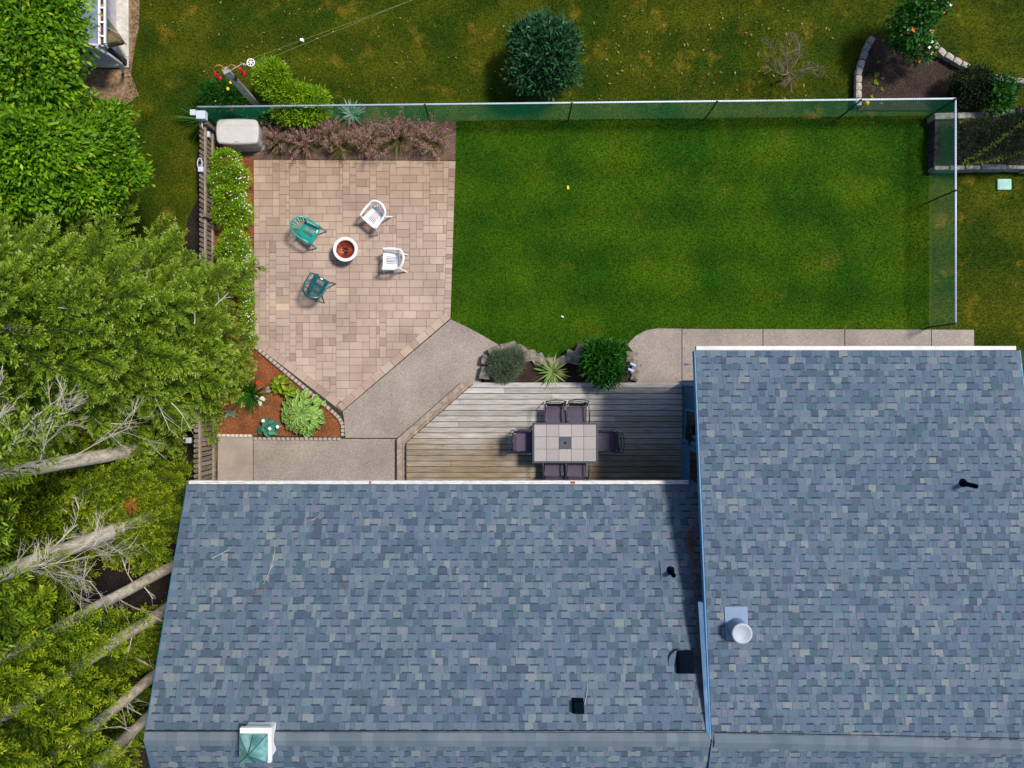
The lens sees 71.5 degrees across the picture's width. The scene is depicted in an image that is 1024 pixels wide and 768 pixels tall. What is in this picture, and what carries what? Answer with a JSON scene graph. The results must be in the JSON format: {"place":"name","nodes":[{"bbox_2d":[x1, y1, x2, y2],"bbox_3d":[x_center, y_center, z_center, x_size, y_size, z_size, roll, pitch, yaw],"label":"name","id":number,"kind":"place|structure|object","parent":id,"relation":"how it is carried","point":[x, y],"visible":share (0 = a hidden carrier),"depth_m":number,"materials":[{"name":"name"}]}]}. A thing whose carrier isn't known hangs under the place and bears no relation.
{"place":"outdoors","nodes":[
{"label":"outdoors","id":0,"kind":"place"},
{"bbox_2d":[0,104,210,767],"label":"forest floor","id":1,"kind":"structure","parent":0,"point":[109,580],"depth_m":18.00,"materials":[{"name":"brown plant"}]},
{"bbox_2d":[0,532,49,637],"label":"cedar tree","id":2,"kind":"object","parent":1,"relation":"on","point":[18,599],"visible":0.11,"depth_m":15.05,"materials":[{"name":"green plant"}]},
{"bbox_2d":[0,478,58,621],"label":"cedar tree","id":3,"kind":"object","parent":1,"relation":"on","point":[17,518],"visible":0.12,"depth_m":15.19,"materials":[{"name":"green plant"}]},
{"bbox_2d":[0,383,86,547],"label":"cedar tree","id":4,"kind":"object","parent":1,"relation":"on","point":[7,495],"visible":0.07,"depth_m":15.46,"materials":[{"name":"green plant"}]},
{"bbox_2d":[0,380,104,505],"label":"fir tree","id":5,"kind":"object","parent":1,"relation":"on","point":[37,446],"visible":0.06,"depth_m":15.42,"materials":[{"name":"green plant"}]},
{"bbox_2d":[0,429,130,617],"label":"cedar tree","id":6,"kind":"object","parent":1,"relation":"on","point":[53,530],"visible":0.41,"depth_m":15.50,"materials":[{"name":"green plant"}]},
{"bbox_2d":[0,689,148,767],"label":"pine tree","id":7,"kind":"object","parent":1,"relation":"on","point":[125,737],"visible":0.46,"depth_m":14.57,"materials":[{"name":"green plant"}]},
{"bbox_2d":[0,656,154,767],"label":"pine tree","id":8,"kind":"object","parent":1,"relation":"on","point":[112,709],"visible":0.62,"depth_m":12.54,"materials":[{"name":"green plant"}]},
{"bbox_2d":[2,656,155,767],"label":"cedar tree","id":9,"kind":"object","parent":1,"relation":"on","point":[114,733],"visible":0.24,"depth_m":16.33,"materials":[{"name":"green plant"}]},
{"bbox_2d":[11,411,149,507],"bbox_3d":[-10.003,1.528,16.447,3.222,3.106,2.509,-25,90,0],"label":"cedar tree","id":10,"kind":"object","parent":1,"relation":"on","point":[72,446],"visible":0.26,"depth_m":15.61,"materials":[{"name":"green plant"}]},
{"bbox_2d":[0,602,166,767],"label":"pine tree","id":11,"kind":"object","parent":1,"relation":"on","point":[15,715],"visible":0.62,"depth_m":11.87,"materials":[{"name":"green plant"}]},
{"bbox_2d":[0,547,173,741],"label":"pine tree","id":12,"kind":"object","parent":1,"relation":"on","point":[61,627],"visible":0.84,"depth_m":12.02,"materials":[{"name":"green plant"}]},
{"bbox_2d":[0,365,174,546],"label":"pine tree","id":13,"kind":"object","parent":1,"relation":"on","point":[10,469],"visible":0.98,"depth_m":12.02,"materials":[{"name":"green plant"}]},
{"bbox_2d":[0,491,178,659],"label":"pine tree","id":14,"kind":"object","parent":1,"relation":"on","point":[75,545],"visible":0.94,"depth_m":12.08,"materials":[{"name":"green plant"}]},
{"bbox_2d":[0,199,219,450],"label":"fir tree","id":15,"kind":"object","parent":1,"relation":"on","point":[67,236],"visible":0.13,"depth_m":14.88,"materials":[{"name":"green plant"}]},
{"bbox_2d":[58,419,195,524],"bbox_3d":[-8.996,2.160,16.392,2.841,3.217,2.780,0,90,0],"label":"cedar tree","id":16,"kind":"object","parent":1,"relation":"on","point":[96,481],"visible":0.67,"depth_m":15.83,"materials":[{"name":"green plant"}]},
{"bbox_2d":[94,597,167,690],"bbox_3d":[-8.957,6.170,16.835,2.416,2.329,1.882,-12,90,0],"label":"cedar tree","id":17,"kind":"object","parent":1,"relation":"on","point":[140,641],"visible":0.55,"depth_m":16.54,"materials":[{"name":"green plant"}]},
{"bbox_2d":[0,206,268,488],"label":"fir tree","id":18,"kind":"object","parent":1,"relation":"on","point":[29,332],"visible":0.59,"depth_m":14.02,"materials":[{"name":"green plant"}]},
{"bbox_2d":[12,286,256,460],"bbox_3d":[-8.760,-0.586,15.189,4.577,5.622,4.473,41,90,0],"label":"fir tree","id":19,"kind":"object","parent":1,"relation":"on","point":[54,387],"visible":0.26,"depth_m":14.54,"materials":[{"name":"green plant"}]},
{"bbox_2d":[84,461,189,586],"bbox_3d":[-8.581,3.319,16.525,2.384,2.950,3.060,16,90,0],"label":"cedar tree","id":20,"kind":"object","parent":1,"relation":"on","point":[150,536],"visible":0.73,"depth_m":16.15,"materials":[{"name":"green plant"}]},
{"bbox_2d":[39,232,260,416],"bbox_3d":[-8.004,-1.277,15.262,4.263,5.477,3.902,32,90,0],"label":"fir tree","id":21,"kind":"object","parent":1,"relation":"on","point":[198,329],"visible":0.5,"depth_m":14.71,"materials":[{"name":"green plant"}]},
{"bbox_2d":[79,302,257,445],"bbox_3d":[-7.889,-0.353,15.683,3.302,4.634,3.608,25,90,0],"label":"fir tree","id":22,"kind":"object","parent":1,"relation":"on","point":[143,378],"visible":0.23,"depth_m":15.35,"materials":[{"name":"green plant"}]},
{"bbox_2d":[78,0,139,104],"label":"bare soil","id":23,"kind":"structure","parent":0,"point":[107,83],"depth_m":17.99,"materials":[{"name":"soil"}]},
{"bbox_2d":[218,436,252,479],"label":"path","id":24,"kind":"structure","parent":0,"point":[235,458],"depth_m":17.97,"materials":[{"name":"concrete"}]},
{"bbox_2d":[253,439,396,479],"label":"path","id":25,"kind":"structure","parent":0,"point":[349,459],"depth_m":17.97,"materials":[{"name":"concrete"}]},
{"bbox_2d":[316,120,355,162],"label":"ornamental grass","id":26,"kind":"object","parent":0,"point":[344,145],"depth_m":17.79,"materials":[{"name":"plant"}]},
{"bbox_2d":[254,160,455,410],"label":"patio","id":27,"kind":"structure","parent":0,"point":[416,292],"depth_m":17.97,"materials":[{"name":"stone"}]},
{"bbox_2d":[290,215,326,248],"bbox_3d":[-5.072,-3.794,17.592,0.633,0.765,0.556,31,90,0],"label":"plastic chair","id":28,"kind":"object","parent":27,"relation":"on","point":[308,238],"visible":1,"depth_m":17.55,"materials":[{"name":"plastic"}]},
{"bbox_2d":[302,272,335,303],"bbox_3d":[-4.809,-2.387,17.592,0.556,0.765,0.622,28,90,0],"label":"plastic chair","id":29,"kind":"object","parent":27,"relation":"on","point":[322,290],"visible":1,"depth_m":17.55,"materials":[{"name":"plastic"}]},
{"bbox_2d":[333,237,357,261],"bbox_3d":[-4.125,-3.332,17.770,0.610,0.400,0.610,0,90,0],"label":"fire bowl","id":30,"kind":"object","parent":27,"relation":"on","point":[345,249],"visible":1,"depth_m":17.62,"materials":[{"name":"white ceramic"}]},
{"bbox_2d":[359,200,391,234],"bbox_3d":[-3.370,-4.162,17.592,0.556,0.765,0.633,40,90,0],"label":"plastic chair","id":31,"kind":"object","parent":27,"relation":"on","point":[377,222],"visible":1,"depth_m":17.55,"materials":[{"name":"plastic"}]},
{"bbox_2d":[382,247,407,272],"bbox_3d":[-2.917,-3.057,17.592,0.633,0.765,0.556,2,90,0],"label":"plastic chair","id":32,"kind":"object","parent":27,"relation":"on","point":[398,265],"visible":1,"depth_m":17.55,"materials":[{"name":"plastic"}]},
{"bbox_2d":[343,320,498,437],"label":"path","id":33,"kind":"structure","parent":0,"point":[415,386],"depth_m":17.97,"materials":[{"name":"concrete"}]},
{"bbox_2d":[408,110,455,159],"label":"ornamental grass","id":34,"kind":"object","parent":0,"point":[429,136],"depth_m":17.65,"materials":[{"name":"plant"}]},
{"bbox_2d":[0,0,1023,479],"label":"ground","id":35,"kind":"structure","parent":0,"point":[646,82],"depth_m":18.00,"materials":[{"name":"plant"}]},
{"bbox_2d":[0,0,106,117],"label":"broadleaf tree","id":36,"kind":"object","parent":35,"relation":"on","point":[41,41],"visible":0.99,"depth_m":14.16,"materials":[{"name":"green plant"}]},
{"bbox_2d":[0,96,155,231],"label":"broadleaf tree","id":37,"kind":"object","parent":35,"relation":"on","point":[49,159],"visible":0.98,"depth_m":14.51,"materials":[{"name":"green plant"}]},
{"bbox_2d":[75,0,123,72],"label":"shed","id":38,"kind":"structure","parent":35,"relation":"on","point":[110,12],"depth_m":16.52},
{"bbox_2d":[98,0,105,44],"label":"ladder","id":39,"kind":"object","parent":38,"relation":"on","point":[102,24],"visible":0.96,"depth_m":16.38,"materials":[{"name":"white metal"}]},
{"bbox_2d":[107,16,125,46],"bbox_3d":[-9.667,-8.529,17.132,0.423,0.745,1.118,-10,90,0],"label":"tarp","id":40,"kind":"object","parent":38,"relation":"attached to","point":[114,38],"visible":0.84,"depth_m":17.08,"materials":[{"name":"beige fabric"}]},
{"bbox_2d":[77,0,128,67],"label":"concrete pad","id":41,"kind":"object","parent":35,"relation":"on","point":[122,26],"visible":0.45,"depth_m":17.95,"materials":[{"name":"concrete"}]},
{"bbox_2d":[106,47,126,65],"bbox_3d":[-9.767,-8.072,17.525,0.211,0.850,0.112,-24,90,0],"label":"leaning board","id":42,"kind":"object","parent":41,"relation":"on","point":[118,56],"visible":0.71,"depth_m":17.53,"materials":[{"name":"wood"}]},
{"bbox_2d":[169,89,230,143],"bbox_3d":[-7.773,-6.737,17.693,1.305,0.574,1.422,-40,90,0],"label":"strap plant","id":43,"kind":"object","parent":35,"relation":"on","point":[191,118],"visible":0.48,"depth_m":17.80,"materials":[{"name":"green plant"}]},
{"bbox_2d":[193,393,215,479],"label":"picket fence","id":44,"kind":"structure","parent":35,"relation":"on","point":[199,442],"depth_m":17.22,"materials":[{"name":"brown wood"}]},
{"bbox_2d":[199,121,220,401],"bbox_3d":[-7.437,-2.962,17.543,0.144,0.965,6.814,0,90,0],"label":"picket fence","id":45,"kind":"object","parent":35,"relation":"on","point":[205,156],"visible":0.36,"depth_m":17.33,"materials":[{"name":"brown wood"}]},
{"bbox_2d":[190,109,207,129],"bbox_3d":[-7.504,-6.344,17.227,0.373,0.553,0.426,0,90,0],"label":"utility box","id":46,"kind":"object","parent":45,"relation":"attached to","point":[201,115],"visible":1,"depth_m":16.97,"materials":[{"name":"metal"}]},
{"bbox_2d":[214,149,253,341],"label":"mulch","id":47,"kind":"object","parent":35,"relation":"on","point":[249,191],"visible":0.17,"depth_m":17.99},
{"bbox_2d":[205,147,253,197],"bbox_3d":[-6.945,-5.158,17.481,1.175,1.046,1.304,0,90,0],"label":"flowering shrub","id":48,"kind":"object","parent":47,"relation":"on","point":[225,172],"visible":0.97,"depth_m":17.24,"materials":[{"name":"green plant"}]},
{"bbox_2d":[209,183,256,228],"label":"flowering shrub","id":49,"kind":"object","parent":47,"relation":"on","point":[229,208],"visible":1,"depth_m":17.24,"materials":[{"name":"green plant"}]},
{"bbox_2d":[212,225,254,265],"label":"flowering shrub","id":50,"kind":"object","parent":47,"relation":"on","point":[239,247],"visible":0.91,"depth_m":17.27,"materials":[{"name":"green plant"}]},
{"bbox_2d":[227,257,257,309],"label":"flowering shrub","id":51,"kind":"object","parent":47,"relation":"on","point":[243,301],"visible":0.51,"depth_m":17.39,"materials":[{"name":"green plant"}]},
{"bbox_2d":[192,74,284,129],"bbox_3d":[-6.616,-6.966,17.551,2.490,1.007,1.034,16,90,0],"label":"daylily clump","id":52,"kind":"object","parent":35,"relation":"on","point":[230,99],"visible":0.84,"depth_m":17.40,"materials":[{"name":"green plant"}]},
{"bbox_2d":[213,64,263,110],"bbox_3d":[-6.332,-6.928,16.798,0.574,2.403,0.191,0,90,0],"label":"clothes pole","id":53,"kind":"object","parent":35,"relation":"on","point":[239,86],"visible":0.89,"depth_m":16.39,"materials":[{"name":"grey wood"}]},
{"bbox_2d":[240,305,257,344],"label":"flowering shrub","id":54,"kind":"object","parent":35,"relation":"on","point":[245,322],"visible":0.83,"depth_m":17.49,"materials":[{"name":"green plant"}]},
{"bbox_2d":[250,54,301,108],"bbox_3d":[-5.724,-7.262,17.272,1.091,1.461,1.533,-34,90,0],"label":"green shrub","id":55,"kind":"object","parent":35,"relation":"on","point":[264,83],"visible":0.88,"depth_m":16.92,"materials":[{"name":"green plant"}]},
{"bbox_2d":[216,342,342,436],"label":"mulch","id":56,"kind":"object","parent":35,"relation":"on","point":[225,427],"visible":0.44,"depth_m":17.97,"materials":[{"name":"wood"}]},
{"bbox_2d":[231,377,271,415],"bbox_3d":[-6.566,0.294,17.725,1.152,0.495,1.101,0,90,0],"label":"crocosmia","id":57,"kind":"object","parent":56,"relation":"on","point":[249,397],"visible":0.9,"depth_m":17.82,"materials":[{"name":"green plant"}]},
{"bbox_2d":[256,417,280,436],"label":"hosta","id":58,"kind":"object","parent":56,"relation":"on","point":[267,423],"visible":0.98,"depth_m":17.76,"materials":[{"name":"blue plant"}]},
{"bbox_2d":[269,374,292,393],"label":"hosta","id":59,"kind":"object","parent":56,"relation":"on","point":[275,384],"visible":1,"depth_m":17.74,"materials":[{"name":"green plant"}]},
{"bbox_2d":[280,383,296,399],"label":"hosta","id":60,"kind":"object","parent":56,"relation":"on","point":[289,393],"visible":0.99,"depth_m":17.74,"materials":[{"name":"green plant"}]},
{"bbox_2d":[281,389,325,435],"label":"hosta","id":61,"kind":"object","parent":56,"relation":"on","point":[297,411],"visible":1,"depth_m":17.61,"materials":[{"name":"green plant"}]},
{"bbox_2d":[266,77,333,129],"bbox_3d":[-5.157,-6.819,17.365,1.685,1.278,1.269,0,90,0],"label":"green shrub","id":62,"kind":"object","parent":35,"relation":"on","point":[310,95],"visible":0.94,"depth_m":17.10,"materials":[{"name":"green plant"}]},
{"bbox_2d":[217,319,450,479],"bbox_3d":[-3.902,0.533,17.988,7.148,0.001,4.382,0,90,0],"label":"path bed","id":63,"kind":"object","parent":35,"relation":"on","point":[335,409],"visible":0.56,"depth_m":17.99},
{"bbox_2d":[213,121,455,160],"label":"mulch","id":64,"kind":"object","parent":35,"relation":"on","point":[321,155],"visible":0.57,"depth_m":17.99,"materials":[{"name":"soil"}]},
{"bbox_2d":[216,119,265,151],"bbox_3d":[-6.723,-6.179,17.677,1.050,0.647,0.636,0,90,0],"label":"storage box","id":65,"kind":"object","parent":64,"relation":"on","point":[242,135],"visible":0.96,"depth_m":17.37,"materials":[{"name":"plastic"}]},
{"bbox_2d":[259,116,293,156],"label":"ornamental grass","id":66,"kind":"object","parent":64,"relation":"on","point":[276,142],"depth_m":17.68,"materials":[{"name":"plant"}]},
{"bbox_2d":[279,121,322,161],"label":"ornamental grass","id":67,"kind":"object","parent":64,"relation":"on","point":[301,141],"depth_m":17.61,"materials":[{"name":"plant"}]},
{"bbox_2d":[300,104,350,153],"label":"ornamental grass","id":68,"kind":"object","parent":64,"relation":"on","point":[329,128],"depth_m":17.58,"materials":[{"name":"plant"}]},
{"bbox_2d":[344,103,393,159],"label":"ornamental grass","id":69,"kind":"object","parent":64,"relation":"on","point":[365,137],"depth_m":17.57,"materials":[{"name":"plant"}]},
{"bbox_2d":[370,103,417,161],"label":"ornamental grass","id":70,"kind":"object","parent":64,"relation":"on","point":[398,134],"depth_m":17.61,"materials":[{"name":"plant"}]},
{"bbox_2d":[337,99,363,126],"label":"agave","id":71,"kind":"object","parent":35,"relation":"on","point":[350,112],"visible":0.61,"depth_m":17.86,"materials":[{"name":"green plant"}]},
{"bbox_2d":[479,366,491,379],"bbox_3d":[-0.664,-0.277,17.873,0.329,0.385,0.353,0,90,0],"label":"rock","id":72,"kind":"object","parent":35,"relation":"on","point":[483,374],"visible":0.78,"depth_m":17.71,"materials":[{"name":"stone"}]},
{"bbox_2d":[397,382,681,479],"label":"deck","id":73,"kind":"structure","parent":35,"relation":"on","point":[462,431],"depth_m":17.64,"materials":[{"name":"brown wood"}]},
{"bbox_2d":[508,430,531,454],"bbox_3d":[0.244,1.400,17.148,0.660,0.970,0.591,0,90,0],"label":"dining chair","id":74,"kind":"object","parent":73,"relation":"on","point":[521,440],"visible":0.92,"depth_m":17.22,"materials":[{"name":"fabric"}]},
{"bbox_2d":[542,463,566,479],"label":"dining chair","id":75,"kind":"object","parent":73,"relation":"on","point":[552,471],"visible":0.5,"depth_m":17.22,"materials":[{"name":"fabric"}]},
{"bbox_2d":[543,400,567,422],"bbox_3d":[1.038,0.696,17.148,0.591,0.970,0.660,0,90,0],"label":"dining chair","id":76,"kind":"object","parent":73,"relation":"on","point":[553,412],"visible":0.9,"depth_m":17.22,"materials":[{"name":"fabric"}]},
{"bbox_2d":[532,423,597,462],"bbox_3d":[1.264,1.402,17.279,1.565,0.735,0.969,0,90,0],"label":"dining table","id":77,"kind":"object","parent":73,"relation":"on","point":[564,442],"visible":1,"depth_m":16.92,"materials":[{"name":"tile"}]},
{"bbox_2d":[565,463,589,479],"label":"dining chair","id":78,"kind":"object","parent":73,"relation":"on","point":[576,469],"visible":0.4,"depth_m":17.22,"materials":[{"name":"fabric"}]},
{"bbox_2d":[566,399,589,422],"bbox_3d":[1.573,0.685,17.148,0.591,0.970,0.660,0,90,0],"label":"dining chair","id":79,"kind":"object","parent":73,"relation":"on","point":[577,412],"visible":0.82,"depth_m":17.21,"materials":[{"name":"fabric"}]},
{"bbox_2d":[598,429,624,454],"bbox_3d":[2.311,1.389,17.148,0.660,0.970,0.591,0,90,0],"label":"dining chair","id":80,"kind":"object","parent":73,"relation":"on","point":[605,441],"visible":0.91,"depth_m":17.21,"materials":[{"name":"fabric"}]},
{"bbox_2d":[499,6,587,101],"bbox_3d":[0.759,-7.959,17.121,2.183,1.985,2.248,0,90,0],"label":"holly bush","id":81,"kind":"object","parent":35,"relation":"on","point":[542,32],"visible":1,"depth_m":16.80,"materials":[{"name":"green plant"}]},
{"bbox_2d":[565,349,580,364],"bbox_3d":[1.503,-0.668,17.889,0.399,0.396,0.358,18,90,0],"label":"rock","id":82,"kind":"object","parent":35,"relation":"on","point":[571,356],"visible":0.83,"depth_m":17.70,"materials":[{"name":"stone"}]},
{"bbox_2d":[195,98,956,122],"bbox_3d":[1.525,-6.676,17.431,18.081,1.142,0.082,-1,90,0],"label":"wire fence","id":83,"kind":"object","parent":35,"relation":"on","point":[615,102],"visible":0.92,"depth_m":17.25,"materials":[{"name":"metal"}]},
{"bbox_2d":[144,346,1023,767],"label":"house","id":84,"kind":"structure","parent":35,"relation":"on","point":[858,536],"depth_m":13.92,"materials":[{"name":"blue"}]},
{"bbox_2d":[648,490,703,731],"bbox_3d":[3.642,4.584,14.175,0.945,1.759,4.816,-8,90,0],"label":"roof debris","id":85,"kind":"object","parent":84,"relation":"on","point":[689,549],"visible":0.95,"depth_m":14.41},
{"bbox_2d":[680,438,697,483],"bbox_3d":[4.212,1.900,16.595,0.070,2.120,1.130,0,90,0],"label":"door","id":86,"kind":"structure","parent":84,"relation":"in","point":[688,453],"depth_m":16.83,"materials":[{"name":"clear glass"}]},
{"bbox_2d":[685,408,695,438],"bbox_3d":[4.217,0.920,16.550,0.070,1.360,0.660,0,90,0],"label":"window","id":87,"kind":"structure","parent":84,"relation":"in","point":[689,413],"depth_m":16.71,"materials":[{"name":"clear glass"}]},
{"bbox_2d":[565,8,833,98],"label":"fallen leaves","id":88,"kind":"object","parent":35,"relation":"on","point":[703,50],"visible":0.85,"depth_m":17.95,"materials":[{"name":"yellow plant"}]},
{"bbox_2d":[760,31,827,92],"bbox_3d":[6.624,-7.731,17.143,1.684,1.713,1.392,-18,90,0],"label":"bare tree","id":89,"kind":"object","parent":35,"relation":"on","point":[787,64],"visible":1,"depth_m":17.12,"materials":[{"name":"plant"}]},
{"bbox_2d":[943,62,1003,110],"bbox_3d":[11.329,-7.275,17.488,1.397,1.107,1.235,0,90,0],"label":"leafy shrub","id":90,"kind":"object","parent":35,"relation":"on","point":[982,79],"visible":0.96,"depth_m":17.31,"materials":[{"name":"green plant"}]},
{"bbox_2d":[927,107,1023,173],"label":"retaining wall","id":91,"kind":"structure","parent":35,"relation":"on","point":[932,141],"depth_m":17.71,"materials":[{"name":"stone"}]},
{"bbox_2d":[981,69,1023,117],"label":"leafy shrub","id":92,"kind":"object","parent":35,"relation":"on","point":[1004,98],"visible":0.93,"depth_m":17.15,"materials":[{"name":"green plant"}]},
{"bbox_2d":[997,179,1010,189],"bbox_3d":[12.433,-5.042,17.968,0.360,0.054,0.280,0,90,0],"label":"valve box","id":93,"kind":"object","parent":35,"relation":"on","point":[1003,184],"visible":1,"depth_m":17.95,"materials":[{"name":"plastic"}]},
{"bbox_2d":[484,352,635,382],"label":"soil","id":94,"kind":"structure","parent":0,"point":[530,374],"depth_m":17.80,"materials":[{"name":"soil"}]},
{"bbox_2d":[487,343,528,384],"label":"lavender bush","id":95,"kind":"object","parent":94,"relation":"on","point":[506,357],"visible":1,"depth_m":17.41,"materials":[{"name":"green plant"}]},
{"bbox_2d":[534,355,569,387],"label":"yucca","id":96,"kind":"object","parent":94,"relation":"on","point":[552,371],"visible":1,"depth_m":17.64,"materials":[{"name":"green plant"}]},
{"bbox_2d":[577,333,631,393],"bbox_3d":[2.216,-0.470,17.178,1.370,1.356,1.517,0,90,0],"label":"laurel bush","id":97,"kind":"object","parent":94,"relation":"on","point":[602,360],"visible":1,"depth_m":16.88,"materials":[{"name":"green plant"}]},
{"bbox_2d":[627,328,681,382],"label":"path","id":98,"kind":"structure","parent":0,"point":[659,351],"depth_m":17.97,"materials":[{"name":"concrete"}]},
{"bbox_2d":[451,117,930,357],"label":"lawn","id":99,"kind":"structure","parent":0,"point":[657,266],"depth_m":18.00,"materials":[{"name":"plant"}]},
{"bbox_2d":[927,100,956,327],"bbox_3d":[10.539,-4.097,17.431,0.082,1.142,5.403,0,90,0],"label":"wire fence","id":100,"kind":"object","parent":99,"relation":"on","point":[954,214],"visible":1,"depth_m":17.20,"materials":[{"name":"metal"}]},
{"bbox_2d":[682,329,762,380],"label":"path","id":101,"kind":"structure","parent":0,"point":[692,339],"depth_m":17.97,"materials":[{"name":"concrete"}]},
{"bbox_2d":[763,329,843,350],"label":"path","id":102,"kind":"structure","parent":0,"point":[803,337],"depth_m":17.97,"materials":[{"name":"concrete"}]},
{"bbox_2d":[845,329,930,350],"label":"path","id":103,"kind":"structure","parent":0,"point":[863,337],"depth_m":17.97,"materials":[{"name":"concrete"}]},
{"bbox_2d":[859,35,964,109],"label":"soil","id":104,"kind":"structure","parent":0,"point":[878,51],"depth_m":17.95,"materials":[{"name":"soil"}]},
{"bbox_2d":[881,0,953,68],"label":"rose bush","id":105,"kind":"object","parent":104,"relation":"on","point":[930,10],"visible":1,"depth_m":16.74,"materials":[{"name":"green plant"}]},
{"bbox_2d":[931,330,973,350],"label":"path","id":106,"kind":"structure","parent":0,"point":[952,337],"depth_m":17.97,"materials":[{"name":"concrete"}]},
{"bbox_2d":[935,114,1023,167],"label":"soil","id":107,"kind":"structure","parent":0,"point":[960,160],"depth_m":17.75,"materials":[{"name":"soil"}]},
{"bbox_2d":[938,100,1023,168],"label":"juniper","id":108,"kind":"object","parent":107,"relation":"on","point":[999,126],"visible":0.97,"depth_m":17.30,"materials":[{"name":"green plant"}]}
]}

